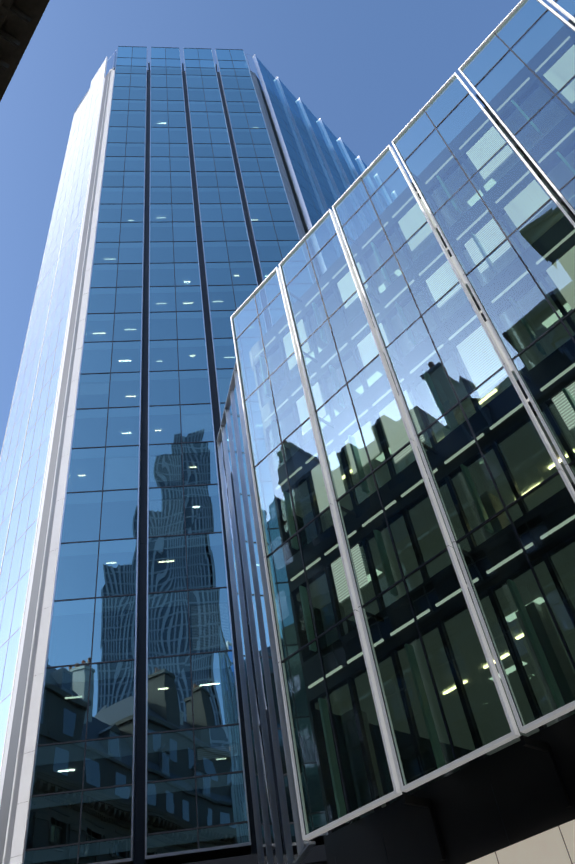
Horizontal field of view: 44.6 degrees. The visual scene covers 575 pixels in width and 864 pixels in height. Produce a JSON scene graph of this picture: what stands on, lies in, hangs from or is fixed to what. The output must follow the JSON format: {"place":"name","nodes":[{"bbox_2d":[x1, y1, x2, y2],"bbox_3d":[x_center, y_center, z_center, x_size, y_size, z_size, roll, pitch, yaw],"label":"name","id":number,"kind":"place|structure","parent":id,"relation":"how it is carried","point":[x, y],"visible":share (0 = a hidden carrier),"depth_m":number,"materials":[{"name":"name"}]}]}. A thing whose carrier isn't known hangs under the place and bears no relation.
{"place":"outdoors","nodes":[
{"label":"outdoors","id":0,"kind":"place"},
{"bbox_2d":[0,0,568,455],"label":"sky","id":1,"kind":"structure","parent":0,"point":[364,68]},
{"label":"ground","id":2,"kind":"structure","parent":0,"visible":0},
{"bbox_2d":[0,0,49,101],"bbox_3d":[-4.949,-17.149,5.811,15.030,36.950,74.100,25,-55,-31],"label":"stone building","id":3,"kind":"structure","parent":2,"relation":"on","point":[19,21],"depth_m":16.49,"materials":[{"name":"grey"}]},
{"bbox_2d":[0,46,367,863],"bbox_3d":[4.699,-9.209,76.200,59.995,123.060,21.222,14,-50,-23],"label":"tower","id":4,"kind":"structure","parent":2,"relation":"on","point":[198,198],"depth_m":45.71,"materials":[{"name":"glass"},{"name":"metal"}]},
{"bbox_2d":[217,0,574,863],"bbox_3d":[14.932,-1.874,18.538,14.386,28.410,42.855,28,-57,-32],"label":"glass building","id":5,"kind":"structure","parent":2,"relation":"on","point":[395,442],"depth_m":20.44,"materials":[{"name":"glass"},{"name":"metal"}]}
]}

